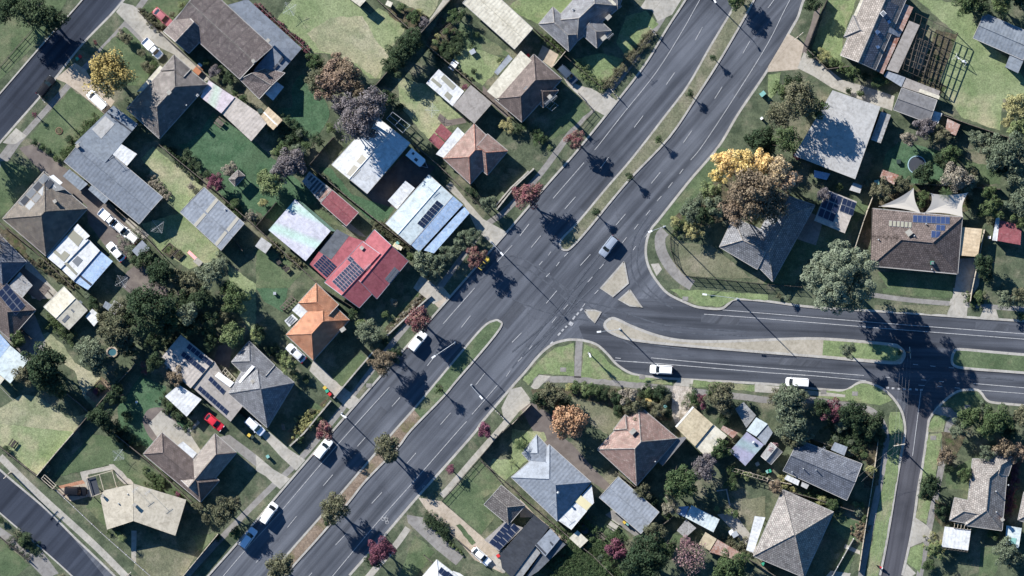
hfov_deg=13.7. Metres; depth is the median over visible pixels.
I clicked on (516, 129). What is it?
shrub
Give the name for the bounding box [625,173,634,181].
shrub
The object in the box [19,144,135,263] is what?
driveway
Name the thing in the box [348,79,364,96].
tree
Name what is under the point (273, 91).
awning
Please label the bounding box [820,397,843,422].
tree
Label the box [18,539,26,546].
shrub
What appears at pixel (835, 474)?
house
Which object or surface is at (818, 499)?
fence
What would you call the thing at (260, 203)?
shrub
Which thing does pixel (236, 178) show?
gazebo
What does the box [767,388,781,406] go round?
tree
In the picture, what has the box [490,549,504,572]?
driveway
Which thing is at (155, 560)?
lawn
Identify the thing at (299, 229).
shed
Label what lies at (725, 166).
tree
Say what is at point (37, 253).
fence
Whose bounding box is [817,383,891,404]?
lawn
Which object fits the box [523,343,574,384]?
lawn
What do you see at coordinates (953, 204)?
shade sail
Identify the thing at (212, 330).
tree
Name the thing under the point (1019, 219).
tree
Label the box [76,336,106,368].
tree
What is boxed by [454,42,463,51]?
shrub
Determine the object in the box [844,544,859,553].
footpath
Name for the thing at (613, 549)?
tree
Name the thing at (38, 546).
kerb
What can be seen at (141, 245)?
shed
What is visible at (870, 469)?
shrub
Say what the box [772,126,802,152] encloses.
tree
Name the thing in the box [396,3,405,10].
shrub
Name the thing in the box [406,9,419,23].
shrub
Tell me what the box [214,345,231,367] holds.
paving
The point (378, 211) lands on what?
lawn
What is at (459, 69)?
hedge
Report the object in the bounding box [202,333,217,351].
tree
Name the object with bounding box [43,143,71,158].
lawn
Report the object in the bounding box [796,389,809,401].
shrub
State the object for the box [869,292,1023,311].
footpath
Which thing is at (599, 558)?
shrub
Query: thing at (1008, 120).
shrub
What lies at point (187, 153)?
shrub
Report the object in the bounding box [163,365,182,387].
tree
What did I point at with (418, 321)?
tree
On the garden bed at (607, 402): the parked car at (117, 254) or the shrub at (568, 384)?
the shrub at (568, 384)
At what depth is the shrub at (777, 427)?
898.11 m
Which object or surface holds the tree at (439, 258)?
on the verge at (244, 480)
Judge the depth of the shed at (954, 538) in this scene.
897.32 m
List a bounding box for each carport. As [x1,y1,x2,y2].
[47,224,112,289]
[165,385,200,416]
[201,80,265,140]
[426,69,463,105]
[678,505,719,531]
[746,417,772,444]
[814,190,856,232]
[871,111,890,142]
[960,227,981,256]
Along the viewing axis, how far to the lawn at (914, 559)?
899.85 m
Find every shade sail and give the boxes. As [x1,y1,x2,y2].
[878,188,919,211]
[924,193,967,216]
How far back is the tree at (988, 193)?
896.28 m
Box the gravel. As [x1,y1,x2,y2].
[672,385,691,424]
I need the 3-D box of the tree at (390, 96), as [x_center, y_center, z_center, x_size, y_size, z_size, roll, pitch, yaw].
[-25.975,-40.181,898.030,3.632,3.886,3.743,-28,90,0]
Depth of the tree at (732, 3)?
895.97 m
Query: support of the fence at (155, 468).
on the verge at (244, 480)
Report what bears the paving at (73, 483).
on the verge at (244, 480)
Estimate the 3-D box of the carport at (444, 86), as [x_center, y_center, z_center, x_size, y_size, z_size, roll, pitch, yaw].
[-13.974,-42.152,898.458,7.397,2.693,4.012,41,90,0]
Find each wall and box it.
[289,400,330,446]
[333,349,374,397]
[387,295,430,335]
[496,168,533,209]
[496,171,528,204]
[717,489,730,505]
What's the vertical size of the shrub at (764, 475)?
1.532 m
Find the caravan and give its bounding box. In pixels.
[406,148,427,167]
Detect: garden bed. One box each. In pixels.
[0,227,72,287]
[2,227,25,256]
[139,10,166,31]
[287,396,329,431]
[371,226,406,248]
[384,293,424,330]
[387,8,428,27]
[427,15,460,53]
[531,387,671,420]
[574,61,604,89]
[603,29,651,85]
[676,165,764,226]
[822,434,868,460]
[864,440,880,487]
[877,185,967,214]
[910,69,946,99]
[917,30,956,84]
[934,499,947,526]
[941,432,967,463]
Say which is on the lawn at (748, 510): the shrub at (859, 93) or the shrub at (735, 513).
the shrub at (735, 513)
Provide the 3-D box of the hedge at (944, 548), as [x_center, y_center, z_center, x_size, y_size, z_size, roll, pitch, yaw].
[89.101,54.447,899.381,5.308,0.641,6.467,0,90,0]
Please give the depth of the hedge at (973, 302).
899.29 m
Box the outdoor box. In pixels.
[731,531,738,537]
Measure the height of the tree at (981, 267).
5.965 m
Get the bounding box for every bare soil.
[85,376,110,401]
[284,410,420,573]
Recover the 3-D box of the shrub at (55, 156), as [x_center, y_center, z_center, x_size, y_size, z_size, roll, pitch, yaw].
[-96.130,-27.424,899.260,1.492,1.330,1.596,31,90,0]
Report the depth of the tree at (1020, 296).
896.19 m
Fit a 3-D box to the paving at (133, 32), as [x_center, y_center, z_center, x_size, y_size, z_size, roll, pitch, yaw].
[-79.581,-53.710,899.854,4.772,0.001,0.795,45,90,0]
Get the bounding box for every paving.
[0,315,44,360]
[10,267,49,300]
[25,259,56,298]
[59,480,84,488]
[80,465,112,496]
[125,24,142,41]
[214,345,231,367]
[755,384,844,396]
[797,213,821,244]
[934,407,957,416]
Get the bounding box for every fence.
[0,30,31,65]
[0,223,73,287]
[0,447,55,489]
[0,537,28,560]
[36,432,73,476]
[56,490,100,531]
[65,393,90,413]
[74,363,135,432]
[87,184,162,255]
[100,532,149,575]
[115,434,191,501]
[138,11,233,96]
[159,144,321,287]
[183,533,218,575]
[255,2,310,52]
[309,137,333,164]
[309,165,415,250]
[376,0,449,84]
[378,0,408,28]
[414,144,463,189]
[426,44,511,117]
[450,533,482,561]
[512,488,612,575]
[532,27,570,61]
[685,275,797,286]
[788,491,853,511]
[806,0,826,48]
[807,49,848,69]
[832,538,853,575]
[854,197,872,247]
[858,443,877,570]
[942,115,1023,142]
[969,229,984,301]
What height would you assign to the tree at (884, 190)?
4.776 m
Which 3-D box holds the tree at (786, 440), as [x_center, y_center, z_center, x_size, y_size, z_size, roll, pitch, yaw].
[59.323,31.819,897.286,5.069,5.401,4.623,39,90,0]
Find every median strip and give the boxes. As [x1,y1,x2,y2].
[285,321,500,573]
[561,0,752,248]
[587,311,599,321]
[602,264,626,295]
[606,320,902,361]
[620,292,639,306]
[953,351,1023,370]
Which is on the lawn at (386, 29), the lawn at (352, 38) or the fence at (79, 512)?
the lawn at (352, 38)
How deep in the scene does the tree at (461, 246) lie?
896.43 m
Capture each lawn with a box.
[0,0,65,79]
[0,161,39,217]
[0,395,87,472]
[0,424,72,473]
[0,539,28,575]
[30,88,103,144]
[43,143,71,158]
[43,332,109,407]
[51,435,184,498]
[86,499,105,525]
[97,27,159,85]
[117,376,190,446]
[133,527,214,575]
[142,0,188,19]
[142,147,218,268]
[178,143,256,225]
[187,112,318,221]
[192,533,217,551]
[227,265,255,342]
[256,248,302,288]
[256,288,287,311]
[277,75,329,137]
[278,0,403,78]
[303,403,327,422]
[305,203,341,226]
[307,16,388,77]
[320,168,393,222]
[331,352,368,386]
[379,292,418,327]
[397,0,438,16]
[397,77,462,138]
[400,536,433,575]
[440,60,468,89]
[443,463,503,534]
[453,48,502,84]
[454,21,508,55]
[456,524,475,544]
[490,459,511,481]
[509,0,571,23]
[511,429,546,473]
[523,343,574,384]
[547,99,591,140]
[566,64,604,92]
[571,397,622,435]
[574,53,624,85]
[581,344,671,384]
[588,518,631,554]
[616,11,657,56]
[659,147,729,226]
[659,495,670,507]
[670,289,767,306]
[672,237,751,278]
[672,534,682,543]
[692,380,754,391]
[725,496,764,530]
[763,195,868,285]
[768,72,780,100]
[812,0,855,61]
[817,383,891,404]
[822,340,901,360]
[831,512,859,542]
[835,552,854,572]
[867,434,900,575]
[875,305,950,314]
[878,272,953,287]
[882,142,947,183]
[883,287,952,298]
[889,412,902,433]
[907,543,923,572]
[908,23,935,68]
[916,433,941,523]
[918,0,1023,129]
[928,415,945,431]
[945,459,971,490]
[946,392,984,412]
[961,158,1001,184]
[979,547,999,575]
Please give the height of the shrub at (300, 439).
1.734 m
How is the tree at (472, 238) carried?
on the verge at (244, 480)
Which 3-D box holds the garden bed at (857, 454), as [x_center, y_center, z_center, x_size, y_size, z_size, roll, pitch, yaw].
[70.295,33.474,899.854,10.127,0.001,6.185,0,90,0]
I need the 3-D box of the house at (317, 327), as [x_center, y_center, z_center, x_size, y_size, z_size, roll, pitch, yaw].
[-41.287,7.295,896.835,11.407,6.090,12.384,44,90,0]
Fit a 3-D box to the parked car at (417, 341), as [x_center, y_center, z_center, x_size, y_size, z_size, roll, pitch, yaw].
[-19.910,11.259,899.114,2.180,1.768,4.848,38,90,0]
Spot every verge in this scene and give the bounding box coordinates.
[0,0,683,575]
[0,514,69,575]
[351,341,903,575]
[647,0,1023,319]
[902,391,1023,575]
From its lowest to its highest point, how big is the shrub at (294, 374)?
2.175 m
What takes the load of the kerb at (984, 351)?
on the road at (534, 290)
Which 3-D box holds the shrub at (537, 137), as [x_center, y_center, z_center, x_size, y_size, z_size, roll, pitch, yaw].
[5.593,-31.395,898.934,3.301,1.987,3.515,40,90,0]
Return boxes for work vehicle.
[477,256,490,269]
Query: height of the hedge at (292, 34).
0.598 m
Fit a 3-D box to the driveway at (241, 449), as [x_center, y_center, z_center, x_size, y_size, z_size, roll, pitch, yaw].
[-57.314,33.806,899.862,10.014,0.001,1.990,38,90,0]
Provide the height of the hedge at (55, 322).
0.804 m
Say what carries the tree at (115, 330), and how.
on the verge at (244, 480)
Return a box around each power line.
[871,446,904,575]
[895,350,911,444]
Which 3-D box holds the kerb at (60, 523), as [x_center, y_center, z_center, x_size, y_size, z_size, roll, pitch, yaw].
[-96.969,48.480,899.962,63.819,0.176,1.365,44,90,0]
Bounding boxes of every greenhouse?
[284,314,297,326]
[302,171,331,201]
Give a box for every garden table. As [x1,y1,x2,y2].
[8,438,17,448]
[193,65,203,74]
[214,116,225,127]
[283,264,291,273]
[448,59,458,70]
[594,530,606,540]
[607,519,619,529]
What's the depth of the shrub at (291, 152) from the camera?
895.48 m
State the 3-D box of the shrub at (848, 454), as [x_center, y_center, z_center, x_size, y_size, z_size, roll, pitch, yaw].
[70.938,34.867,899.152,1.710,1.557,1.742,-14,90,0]
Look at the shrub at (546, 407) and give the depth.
898.28 m
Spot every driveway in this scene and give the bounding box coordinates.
[3,128,25,143]
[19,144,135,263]
[32,552,57,575]
[55,484,89,500]
[56,63,114,113]
[116,3,208,80]
[120,266,167,295]
[123,216,148,239]
[143,407,176,440]
[149,411,200,457]
[187,420,199,431]
[220,435,255,465]
[256,455,289,488]
[262,432,304,469]
[309,361,358,408]
[367,156,434,208]
[407,515,463,564]
[414,276,442,303]
[418,497,502,572]
[434,286,449,307]
[445,181,505,244]
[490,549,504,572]
[501,387,530,419]
[522,403,609,489]
[531,375,549,388]
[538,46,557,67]
[562,76,616,115]
[640,0,680,20]
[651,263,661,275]
[674,378,692,386]
[768,34,803,71]
[798,52,894,110]
[827,571,850,575]
[904,565,915,575]
[910,517,934,546]
[947,288,968,317]
[955,258,979,294]
[980,308,998,319]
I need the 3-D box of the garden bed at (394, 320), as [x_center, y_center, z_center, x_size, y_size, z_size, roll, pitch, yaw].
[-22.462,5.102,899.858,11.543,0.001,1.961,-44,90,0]
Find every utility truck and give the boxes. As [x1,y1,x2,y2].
[97,208,116,228]
[141,37,162,58]
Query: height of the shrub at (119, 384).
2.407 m
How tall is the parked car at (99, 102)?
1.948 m
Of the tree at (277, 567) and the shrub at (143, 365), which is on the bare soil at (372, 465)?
the tree at (277, 567)
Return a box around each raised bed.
[90,380,106,397]
[161,242,176,256]
[173,249,184,259]
[436,37,446,45]
[440,27,451,39]
[445,23,456,32]
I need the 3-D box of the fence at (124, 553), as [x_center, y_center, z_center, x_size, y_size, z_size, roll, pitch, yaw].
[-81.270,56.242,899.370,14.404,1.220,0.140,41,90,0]
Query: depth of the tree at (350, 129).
890.64 m
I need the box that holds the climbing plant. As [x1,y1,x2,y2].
[535,514,637,575]
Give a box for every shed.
[43,286,87,329]
[85,309,97,325]
[103,301,122,313]
[132,240,148,255]
[255,237,271,253]
[261,107,281,129]
[269,200,334,260]
[321,190,358,225]
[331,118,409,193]
[352,0,365,5]
[385,0,392,6]
[428,124,451,148]
[462,0,532,48]
[570,531,587,547]
[675,406,726,453]
[677,520,695,537]
[699,532,738,558]
[721,426,737,437]
[730,432,763,465]
[761,442,781,464]
[814,170,829,179]
[849,182,861,192]
[880,170,898,183]
[893,88,936,122]
[931,111,941,121]
[942,526,970,549]
[946,118,959,135]
[973,14,1023,72]
[992,218,1021,244]
[1005,525,1021,547]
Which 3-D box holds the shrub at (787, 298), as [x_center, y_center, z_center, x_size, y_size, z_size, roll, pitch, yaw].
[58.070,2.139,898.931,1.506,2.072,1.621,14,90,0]
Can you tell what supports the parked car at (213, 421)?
on the verge at (244, 480)
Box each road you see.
[0,0,120,139]
[0,472,102,575]
[34,0,1023,575]
[579,299,1023,403]
[881,395,933,575]
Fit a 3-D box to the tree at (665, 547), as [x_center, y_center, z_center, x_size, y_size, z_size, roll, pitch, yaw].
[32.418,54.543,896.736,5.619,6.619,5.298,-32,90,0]
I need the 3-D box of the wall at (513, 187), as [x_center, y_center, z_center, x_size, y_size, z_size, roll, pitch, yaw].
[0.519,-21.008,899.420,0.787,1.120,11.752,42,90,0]
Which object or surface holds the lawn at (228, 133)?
on the verge at (244, 480)
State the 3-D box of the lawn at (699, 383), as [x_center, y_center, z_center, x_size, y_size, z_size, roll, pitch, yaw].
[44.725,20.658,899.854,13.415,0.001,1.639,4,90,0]
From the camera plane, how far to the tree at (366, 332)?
895.82 m
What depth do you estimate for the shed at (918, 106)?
896.84 m
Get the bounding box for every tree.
[0,0,25,24]
[0,231,8,260]
[9,330,25,344]
[10,0,48,30]
[11,366,31,387]
[20,341,66,386]
[32,2,70,37]
[36,369,68,395]
[73,335,91,349]
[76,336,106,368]
[82,49,139,98]
[85,402,113,429]
[90,359,107,376]
[95,311,110,326]
[96,314,129,348]
[101,418,120,438]
[103,384,126,404]
[107,298,128,317]
[115,332,134,354]
[118,309,137,327]
[118,533,126,542]
[119,340,138,357]
[126,283,177,336]
[126,286,143,308]
[135,246,158,268]
[142,330,165,351]
[145,351,164,372]
[146,257,175,287]
[151,319,178,339]
[162,306,178,328]
[163,288,187,309]
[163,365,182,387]
[168,268,192,286]
[176,302,197,325]
[177,316,198,335]
[181,270,209,294]
[185,284,214,309]
[192,310,218,335]
[193,258,224,289]
[201,325,216,339]
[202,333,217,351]
[206,172,224,191]
[206,495,239,528]
[215,303,234,324]
[218,279,232,294]
[218,320,245,348]
[221,281,252,313]
[223,496,241,515]
[250,329,262,343]
[251,323,265,339]
[256,169,267,181]
[257,171,284,197]
[264,551,293,575]
[267,113,311,150]
[269,165,290,184]
[271,147,306,175]
[273,140,287,155]
[279,354,298,374]
[304,68,326,93]
[305,53,324,69]
[311,81,332,100]
[314,59,354,96]
[315,420,333,440]
[319,491,350,524]
[322,518,335,525]
[330,93,354,117]
[331,52,348,65]
[333,108,372,142]
[336,59,362,89]
[342,91,384,136]
[343,107,374,133]
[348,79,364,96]
[354,318,381,343]
[355,122,378,140]
[359,85,387,112]
[363,554,382,567]
[366,349,395,377]
[368,535,396,565]
[374,432,399,462]
[380,57,406,78]
[382,89,398,106]
[384,36,416,69]
[398,28,424,55]
[404,305,431,333]
[413,250,432,276]
[424,264,442,282]
[430,29,472,67]
[431,253,446,269]
[439,245,461,264]
[447,8,465,24]
[453,237,467,252]
[457,228,480,247]
[466,245,487,269]
[478,421,491,437]
[479,197,496,213]
[509,458,517,466]
[511,182,543,209]
[530,392,547,405]
[537,381,567,406]
[549,404,589,441]
[552,405,565,419]
[554,395,571,413]
[563,130,584,149]
[604,537,627,559]
[610,391,624,410]
[617,388,638,405]
[620,531,668,575]
[620,561,634,575]
[622,398,646,420]
[633,481,651,498]
[643,522,668,542]
[647,401,665,418]
[657,538,676,560]
[661,496,680,515]
[664,464,697,501]
[664,483,679,501]
[672,540,707,575]
[679,197,703,223]
[686,223,705,239]
[691,456,716,482]
[694,206,715,227]
[699,180,722,201]
[702,381,734,414]
[704,195,723,218]
[706,384,716,400]
[708,165,727,183]
[710,149,737,177]
[711,437,733,458]
[712,547,746,575]
[717,189,747,228]
[718,399,734,417]
[727,0,748,11]
[728,167,780,222]
[729,148,756,174]
[743,124,773,152]
[750,147,774,173]
[755,187,789,223]
[761,141,776,156]
[764,101,792,128]
[765,154,792,180]
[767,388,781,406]
[768,479,781,494]
[770,76,790,100]
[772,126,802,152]
[772,383,806,417]
[774,405,808,444]
[776,79,822,121]
[777,172,797,189]
[778,170,803,194]
[781,436,803,449]
[784,72,803,89]
[799,426,814,439]
[800,239,878,314]
[803,0,822,11]
[806,98,829,119]
[813,397,831,416]
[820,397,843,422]
[837,400,869,430]
[844,65,861,82]
[859,409,884,438]
[869,176,892,200]
[893,175,911,192]
[900,132,917,146]
[912,118,937,140]
[912,161,934,185]
[917,490,933,503]
[919,472,941,497]
[924,540,942,558]
[931,123,951,143]
[934,503,950,521]
[937,446,957,465]
[938,187,954,200]
[940,145,962,163]
[940,161,974,194]
[948,417,972,439]
[951,0,981,17]
[957,407,981,429]
[957,467,972,483]
[960,173,978,195]
[968,130,991,153]
[973,254,993,278]
[973,418,994,440]
[976,0,990,15]
[977,400,991,418]
[979,194,1004,218]
[979,445,998,461]
[980,186,996,198]
[980,403,1015,436]
[981,136,998,155]
[986,129,1023,171]
[987,155,1007,176]
[991,0,1011,17]
[991,536,1021,566]
[992,436,1017,457]
[996,290,1016,309]
[1000,426,1018,439]
[1001,93,1023,118]
[1004,184,1023,216]
[1006,118,1023,136]
[1006,163,1023,185]
[1007,548,1023,568]
[1010,211,1023,228]
[1011,442,1023,464]
[1012,287,1023,304]
[1012,404,1023,427]
[1013,0,1023,9]
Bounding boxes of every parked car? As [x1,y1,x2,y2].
[36,75,55,97]
[64,486,86,496]
[86,90,107,110]
[106,241,125,261]
[112,219,126,238]
[124,227,139,243]
[152,7,172,26]
[203,412,223,430]
[238,527,257,549]
[244,416,265,435]
[259,502,277,524]
[285,343,306,362]
[314,439,332,459]
[408,331,426,352]
[471,546,490,565]
[557,64,577,84]
[599,235,617,257]
[650,364,672,374]
[786,377,808,386]
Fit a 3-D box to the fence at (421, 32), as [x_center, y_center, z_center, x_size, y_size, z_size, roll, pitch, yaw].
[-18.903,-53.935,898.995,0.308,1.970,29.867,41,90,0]
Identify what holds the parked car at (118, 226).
on the driveway at (42, 161)
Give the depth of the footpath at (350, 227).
899.85 m
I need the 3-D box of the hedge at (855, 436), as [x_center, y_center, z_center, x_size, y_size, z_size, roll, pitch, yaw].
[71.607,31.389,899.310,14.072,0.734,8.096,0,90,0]
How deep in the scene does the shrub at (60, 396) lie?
898.19 m
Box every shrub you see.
[2,445,9,452]
[10,341,22,347]
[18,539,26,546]
[20,532,32,541]
[30,138,37,146]
[39,142,45,150]
[43,464,50,472]
[53,154,59,161]
[54,389,66,399]
[55,127,62,133]
[61,325,69,332]
[64,135,71,143]
[66,333,73,339]
[83,291,90,300]
[88,295,98,308]
[97,385,106,391]
[112,381,123,395]
[118,33,132,44]
[121,411,133,422]
[122,431,134,440]
[128,255,143,266]
[136,49,146,57]
[140,61,154,73]
[140,361,147,367]
[150,60,158,65]
[162,335,175,349]
[166,402,174,409]
[176,412,183,421]
[178,1,184,8]
[182,148,192,160]
[187,182,194,189]
[188,156,196,164]
[191,500,204,512]
[194,161,201,170]
[201,59,209,65]
[201,512,210,524]
[202,170,211,177]
[208,64,220,77]
[211,251,227,266]
[214,534,221,541]
[217,65,223,72]
[221,160,237,176]
[222,70,234,85]
[229,526,240,539]
[230,198,239,207]
[238,94,247,101]
[245,209,257,219]
[249,216,256,224]
[257,199,268,207]
[265,342,280,357]
[279,350,287,358]
[285,135,294,143]
[288,149,302,157]
[289,370,301,381]
[291,144,305,156]
[295,434,303,443]
[296,129,302,137]
[301,141,310,148]
[302,375,308,383]
[310,132,324,146]
[313,413,321,422]
[325,122,336,132]
[346,308,355,319]
[355,319,365,326]
[367,335,382,350]
[381,310,388,317]
[381,338,388,346]
[385,451,398,463]
[387,346,402,363]
[390,298,397,306]
[395,103,405,111]
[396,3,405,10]
[400,22,407,29]
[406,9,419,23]
[406,252,413,260]
[410,26,421,40]
[419,16,428,27]
[431,39,438,47]
[434,383,443,393]
[442,28,449,34]
[443,52,451,60]
[445,464,454,474]
[449,48,455,53]
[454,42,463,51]
[465,182,478,196]
[472,31,479,37]
[498,117,513,132]
[512,124,521,134]
[514,439,527,448]
[514,440,526,451]
[521,121,526,130]
[529,126,538,136]
[533,129,547,146]
[536,402,550,410]
[565,383,572,390]
[568,380,580,393]
[579,381,593,396]
[587,383,601,395]
[591,208,600,215]
[595,384,609,399]
[597,554,603,561]
[603,560,613,572]
[606,387,615,398]
[612,405,623,418]
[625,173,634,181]
[645,388,653,397]
[646,494,658,505]
[653,385,664,400]
[655,135,662,142]
[660,394,671,404]
[661,509,671,520]
[663,407,671,418]
[670,216,680,226]
[679,535,694,550]
[680,222,690,232]
[685,88,693,98]
[696,191,705,204]
[697,394,705,402]
[700,402,706,408]
[703,452,716,463]
[710,55,716,60]
[716,413,730,425]
[723,477,737,491]
[724,436,732,445]
[724,508,732,515]
[726,465,740,478]
[732,510,738,517]
[732,552,750,567]
[740,472,751,480]
[752,469,760,475]
[759,472,766,478]
[775,423,784,436]
[784,295,791,301]
[792,149,798,160]
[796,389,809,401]
[806,50,815,57]
[816,47,832,62]
[816,187,830,200]
[816,496,826,504]
[823,441,831,449]
[825,498,839,510]
[827,417,834,425]
[828,57,837,68]
[833,435,838,441]
[834,182,843,191]
[834,421,846,432]
[836,61,845,73]
[839,342,856,359]
[845,87,851,94]
[845,449,852,456]
[847,439,854,445]
[852,422,865,433]
[852,446,860,453]
[852,501,858,507]
[853,507,863,516]
[856,89,864,96]
[859,501,864,509]
[860,451,868,458]
[861,71,870,81]
[861,515,867,521]
[863,179,871,187]
[864,433,871,441]
[865,465,876,475]
[871,72,888,87]
[873,429,886,444]
[888,182,899,194]
[914,190,929,205]
[917,201,925,209]
[920,559,934,571]
[927,179,938,187]
[932,152,948,167]
[940,515,952,525]
[944,463,955,472]
[947,135,957,145]
[965,197,973,206]
[968,167,979,178]
[974,290,983,301]
[978,269,992,283]
[986,215,996,225]
[986,529,999,540]
[1001,114,1013,127]
[1017,313,1023,321]
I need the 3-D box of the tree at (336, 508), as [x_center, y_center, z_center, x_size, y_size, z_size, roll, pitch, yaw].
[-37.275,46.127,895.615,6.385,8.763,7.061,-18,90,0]
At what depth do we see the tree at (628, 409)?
896.03 m
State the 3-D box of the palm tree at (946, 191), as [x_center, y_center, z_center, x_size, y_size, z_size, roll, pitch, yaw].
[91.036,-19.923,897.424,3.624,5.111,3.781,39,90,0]
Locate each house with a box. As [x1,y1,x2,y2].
[0,234,32,297]
[0,283,35,339]
[0,334,26,383]
[2,171,87,255]
[63,105,162,223]
[100,484,185,534]
[126,55,207,138]
[143,432,236,501]
[161,335,242,421]
[163,0,301,98]
[228,341,294,427]
[286,283,349,360]
[310,229,407,307]
[385,174,468,252]
[422,560,457,575]
[436,123,507,183]
[484,485,524,550]
[487,51,561,121]
[500,516,565,575]
[511,435,593,529]
[538,0,621,51]
[597,406,685,485]
[719,196,814,281]
[753,490,833,575]
[783,442,861,500]
[794,90,879,178]
[840,0,919,73]
[870,208,962,273]
[949,452,1013,530]
[1018,492,1023,521]
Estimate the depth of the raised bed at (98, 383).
899.56 m
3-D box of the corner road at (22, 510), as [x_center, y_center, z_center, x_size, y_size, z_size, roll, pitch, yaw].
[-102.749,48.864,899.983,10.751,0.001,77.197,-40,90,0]
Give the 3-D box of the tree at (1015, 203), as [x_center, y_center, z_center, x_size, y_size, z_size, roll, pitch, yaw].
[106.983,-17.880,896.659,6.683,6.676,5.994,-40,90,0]
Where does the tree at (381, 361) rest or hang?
on the verge at (244, 480)
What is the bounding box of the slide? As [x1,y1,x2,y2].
[188,250,202,265]
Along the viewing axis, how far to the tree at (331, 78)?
892.44 m
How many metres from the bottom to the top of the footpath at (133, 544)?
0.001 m
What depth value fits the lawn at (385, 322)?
899.86 m
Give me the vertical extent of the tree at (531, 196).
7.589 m
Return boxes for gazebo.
[228,170,244,186]
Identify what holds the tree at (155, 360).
on the verge at (244, 480)
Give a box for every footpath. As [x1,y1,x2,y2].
[0,144,19,165]
[0,454,129,575]
[0,527,42,575]
[16,0,147,143]
[109,464,132,483]
[131,531,136,561]
[185,18,664,575]
[342,223,365,236]
[366,526,409,575]
[420,0,448,31]
[437,114,466,126]
[440,413,517,497]
[483,86,511,119]
[520,499,569,546]
[533,376,889,575]
[574,341,582,377]
[606,510,639,535]
[655,228,694,289]
[718,512,756,553]
[802,6,820,52]
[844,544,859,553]
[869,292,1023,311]
[916,416,957,575]
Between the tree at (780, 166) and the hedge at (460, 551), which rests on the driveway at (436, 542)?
the hedge at (460, 551)
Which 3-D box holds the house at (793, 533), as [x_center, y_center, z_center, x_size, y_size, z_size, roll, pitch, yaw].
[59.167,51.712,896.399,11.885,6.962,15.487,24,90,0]
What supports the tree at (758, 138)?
on the verge at (1008, 267)
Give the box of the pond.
[106,347,117,356]
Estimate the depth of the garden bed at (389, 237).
899.87 m
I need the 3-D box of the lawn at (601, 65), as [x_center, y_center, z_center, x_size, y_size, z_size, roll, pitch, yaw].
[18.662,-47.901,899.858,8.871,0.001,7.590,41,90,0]
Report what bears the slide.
on the lawn at (182, 233)
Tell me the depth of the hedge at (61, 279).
899.42 m
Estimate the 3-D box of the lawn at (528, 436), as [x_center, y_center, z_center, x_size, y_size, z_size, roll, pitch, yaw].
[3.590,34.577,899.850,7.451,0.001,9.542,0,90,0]
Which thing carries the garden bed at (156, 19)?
on the verge at (244, 480)
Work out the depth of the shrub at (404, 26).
898.68 m
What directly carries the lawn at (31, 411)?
on the verge at (244, 480)
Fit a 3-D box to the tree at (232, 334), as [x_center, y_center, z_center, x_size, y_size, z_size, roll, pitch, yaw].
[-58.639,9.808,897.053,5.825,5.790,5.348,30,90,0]
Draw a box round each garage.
[180,187,243,249]
[453,85,491,122]
[599,476,658,533]
[736,402,755,427]
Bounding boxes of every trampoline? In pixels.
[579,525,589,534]
[908,156,925,171]
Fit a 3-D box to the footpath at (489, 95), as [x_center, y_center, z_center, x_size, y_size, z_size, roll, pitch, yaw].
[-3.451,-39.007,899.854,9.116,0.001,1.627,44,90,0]
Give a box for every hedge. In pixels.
[6,527,42,559]
[37,257,75,290]
[43,312,77,347]
[59,139,76,160]
[71,112,99,140]
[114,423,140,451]
[116,226,142,259]
[137,8,163,32]
[142,466,168,491]
[145,174,170,198]
[155,391,196,432]
[165,145,200,182]
[225,197,243,217]
[254,3,309,55]
[270,240,305,267]
[291,404,325,438]
[370,219,414,250]
[386,294,421,333]
[423,509,450,543]
[423,518,462,555]
[444,58,472,84]
[539,31,568,55]
[575,59,604,93]
[598,31,657,93]
[637,380,671,404]
[670,217,694,239]
[680,384,698,406]
[715,532,750,563]
[769,474,797,492]
[799,483,844,518]
[818,420,884,454]
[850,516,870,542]
[922,531,946,560]
[961,291,989,309]
[1004,459,1021,520]
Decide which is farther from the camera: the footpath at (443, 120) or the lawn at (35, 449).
the footpath at (443, 120)
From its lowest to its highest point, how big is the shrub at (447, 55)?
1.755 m
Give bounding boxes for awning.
[265,82,283,99]
[494,54,512,74]
[746,516,764,551]
[884,71,939,98]
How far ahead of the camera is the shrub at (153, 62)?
898.66 m
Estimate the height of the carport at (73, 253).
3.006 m
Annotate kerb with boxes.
[0,0,82,93]
[0,0,124,142]
[0,469,115,575]
[0,512,72,575]
[207,0,685,575]
[284,319,502,575]
[349,338,905,575]
[559,0,754,250]
[585,310,601,322]
[600,261,628,296]
[603,317,905,363]
[618,290,642,307]
[645,0,1023,321]
[901,388,1023,575]
[951,348,1023,373]
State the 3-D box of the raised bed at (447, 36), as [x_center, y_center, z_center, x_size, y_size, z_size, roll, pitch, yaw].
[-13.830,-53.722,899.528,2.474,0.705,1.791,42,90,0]
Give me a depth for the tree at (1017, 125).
894.87 m
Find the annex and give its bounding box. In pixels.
[388,181,414,208]
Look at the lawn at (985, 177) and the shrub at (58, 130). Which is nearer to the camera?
the shrub at (58, 130)
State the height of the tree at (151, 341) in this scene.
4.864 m
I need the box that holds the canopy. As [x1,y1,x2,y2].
[86,477,99,496]
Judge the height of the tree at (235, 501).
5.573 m
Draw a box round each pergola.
[41,474,56,488]
[86,470,117,496]
[222,368,235,387]
[280,296,295,309]
[386,112,410,132]
[901,13,957,85]
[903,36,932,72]
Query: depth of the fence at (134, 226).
898.08 m
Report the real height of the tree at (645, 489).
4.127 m

